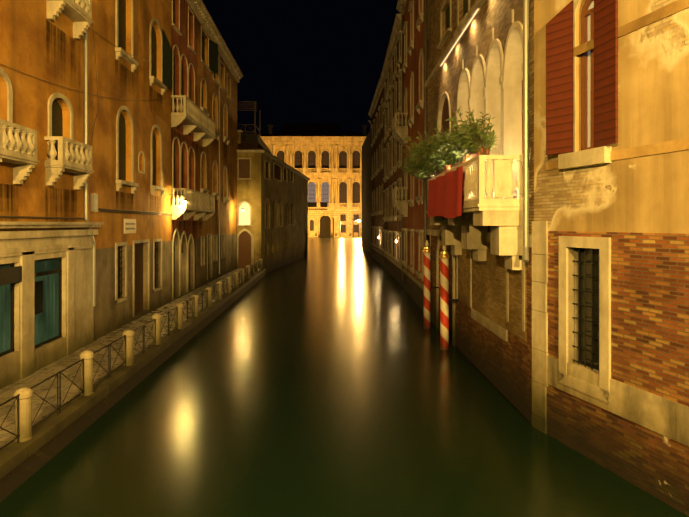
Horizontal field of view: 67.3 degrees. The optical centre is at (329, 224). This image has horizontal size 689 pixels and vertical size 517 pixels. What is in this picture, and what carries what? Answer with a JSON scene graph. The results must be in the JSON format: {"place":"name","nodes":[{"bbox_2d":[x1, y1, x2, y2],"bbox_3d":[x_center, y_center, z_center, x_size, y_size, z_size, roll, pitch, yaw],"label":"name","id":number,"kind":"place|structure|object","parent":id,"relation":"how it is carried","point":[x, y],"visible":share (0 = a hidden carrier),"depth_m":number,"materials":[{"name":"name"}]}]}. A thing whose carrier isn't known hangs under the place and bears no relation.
{"place":"outdoors","nodes":[
{"label":"outdoors","id":0,"kind":"place"},
{"bbox_2d":[202,0,400,134],"label":"sky","id":1,"kind":"structure","parent":0,"point":[301,61],"materials":[{"name":"black"}]},
{"bbox_2d":[0,237,688,516],"bbox_3d":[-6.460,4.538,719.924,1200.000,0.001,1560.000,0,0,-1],"label":"water","id":2,"kind":"structure","parent":0,"point":[326,377],"depth_m":11.20,"materials":[{"name":"green liquid"}]},
{"bbox_2d":[0,268,265,501],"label":"quay","id":3,"kind":"structure","parent":2,"relation":"in","point":[53,434],"depth_m":12.99,"materials":[{"name":"stone"}]},
{"bbox_2d":[0,222,103,388],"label":"storefront","id":4,"kind":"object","parent":3,"relation":"on","point":[46,312],"depth_m":14.32,"materials":[{"name":"stone"}]},
{"bbox_2d":[0,0,242,340],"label":"building","id":5,"kind":"structure","parent":3,"relation":"on","point":[118,118],"depth_m":20.39,"materials":[{"name":"orange paint"}]},
{"bbox_2d":[169,194,187,202],"bbox_3d":[-7.552,-1.262,25.816,0.956,0.432,0.350,0,0,-1],"label":"wall lamp","id":6,"kind":"object","parent":5,"relation":"attached to","point":[184,200],"visible":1,"depth_m":25.80,"materials":[{"name":"white glass"}]},
{"bbox_2d":[0,260,260,449],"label":"quay railing","id":7,"kind":"object","parent":3,"relation":"on","point":[108,373],"visible":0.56,"depth_m":13.14,"materials":[{"name":"black metal"}]},
{"bbox_2d":[14,259,262,441],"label":"stone posts","id":8,"kind":"object","parent":3,"relation":"on","point":[25,413],"visible":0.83,"depth_m":14.30,"materials":[{"name":"beige stone"}]},
{"bbox_2d":[237,150,263,267],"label":"ochre house","id":9,"kind":"structure","parent":2,"relation":"in","point":[249,202],"depth_m":45.90,"materials":[{"name":"yellow paint"}]},
{"bbox_2d":[237,130,309,178],"bbox_3d":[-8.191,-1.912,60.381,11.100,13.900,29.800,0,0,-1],"label":"roof","id":10,"kind":"structure","parent":9,"relation":"on","point":[242,145],"depth_m":47.11,"materials":[{"name":"tile"}]},
{"bbox_2d":[237,101,270,152],"bbox_3d":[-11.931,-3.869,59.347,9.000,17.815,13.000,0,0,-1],"label":"rooftop terrace","id":11,"kind":"structure","parent":10,"relation":"on","point":[254,139],"depth_m":53.83,"materials":[{"name":"brown wood"}]},
{"bbox_2d":[261,150,309,272],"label":"building","id":12,"kind":"structure","parent":2,"relation":"in","point":[284,213],"depth_m":55.76,"materials":[{"name":"brown paint"}]},
{"bbox_2d":[260,123,366,236],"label":"building","id":13,"kind":"structure","parent":2,"relation":"on","point":[326,158],"depth_m":179.85,"materials":[{"name":"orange stone"}]},
{"bbox_2d":[333,218,359,237],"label":"mooring poles","id":14,"kind":"object","parent":2,"relation":"in","point":[358,221],"visible":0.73,"depth_m":171.87,"materials":[{"name":"brown wood"}]},
{"bbox_2d":[362,128,371,253],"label":"building","id":15,"kind":"structure","parent":2,"relation":"in","point":[366,195],"depth_m":88.48,"materials":[{"name":"brown"}]},
{"bbox_2d":[368,78,383,266],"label":"house","id":16,"kind":"structure","parent":2,"relation":"in","point":[375,113],"depth_m":62.29,"materials":[{"name":"brick"}]},
{"bbox_2d":[380,14,402,286],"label":"house","id":17,"kind":"structure","parent":2,"relation":"in","point":[391,77],"depth_m":44.66,"materials":[{"name":"brick"}]},
{"bbox_2d":[392,0,423,311],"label":"house","id":18,"kind":"structure","parent":2,"relation":"in","point":[409,206],"depth_m":31.65,"materials":[{"name":"brick"}]},
{"bbox_2d":[420,0,533,423],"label":"palazzo","id":19,"kind":"structure","parent":2,"relation":"in","point":[478,56],"depth_m":15.09,"materials":[{"name":"beige paint"}]},
{"bbox_2d":[426,148,522,269],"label":"balcony","id":20,"kind":"structure","parent":19,"relation":"attached to","point":[501,217],"depth_m":12.16,"materials":[{"name":"stone"}]},
{"bbox_2d":[400,132,441,181],"bbox_3d":[3.317,-2.330,18.425,1.758,1.459,4.331,0,0,-1],"label":"oleander plant","id":21,"kind":"object","parent":20,"relation":"on","point":[415,168],"visible":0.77,"depth_m":17.45,"materials":[{"name":"green plant"}]},
{"bbox_2d":[427,166,462,217],"bbox_3d":[3.370,-0.812,15.513,0.179,1.300,5.000,0,0,1],"label":"banner","id":22,"kind":"object","parent":20,"relation":"attached to","point":[445,195],"visible":1,"depth_m":14.59,"materials":[{"name":"red fabric"}]},
{"bbox_2d":[413,108,498,176],"bbox_3d":[3.632,-2.295,15.851,1.525,1.376,7.681,0,0,-1],"label":"oleander plant","id":23,"kind":"object","parent":20,"relation":"on","point":[459,145],"visible":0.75,"depth_m":13.09,"materials":[{"name":"green plant"}]},
{"bbox_2d":[443,213,521,259],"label":"brackets","id":24,"kind":"object","parent":20,"relation":"attached to","point":[469,215],"visible":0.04,"depth_m":14.71,"materials":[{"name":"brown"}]},
{"bbox_2d":[532,0,688,515],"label":"house","id":25,"kind":"structure","parent":2,"relation":"in","point":[610,307],"depth_m":9.35,"materials":[{"name":"beige paint"}]},
{"label":"ground","id":26,"kind":"structure","parent":0,"visible":0},
{"bbox_2d":[423,241,430,328],"bbox_3d":[4.236,3.213,22.493,0.370,5.050,0.370,0,0,-1],"label":"mooring pole","id":27,"kind":"object","parent":26,"relation":"on","point":[426,251],"visible":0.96,"depth_m":22.37,"materials":[{"name":"red wood"}]},
{"bbox_2d":[439,245,448,349],"bbox_3d":[4.160,3.213,18.742,0.370,5.050,0.370,0,0,-1],"label":"mooring pole","id":28,"kind":"object","parent":26,"relation":"on","point":[444,299],"visible":0.83,"depth_m":18.62,"materials":[{"name":"red wood"}]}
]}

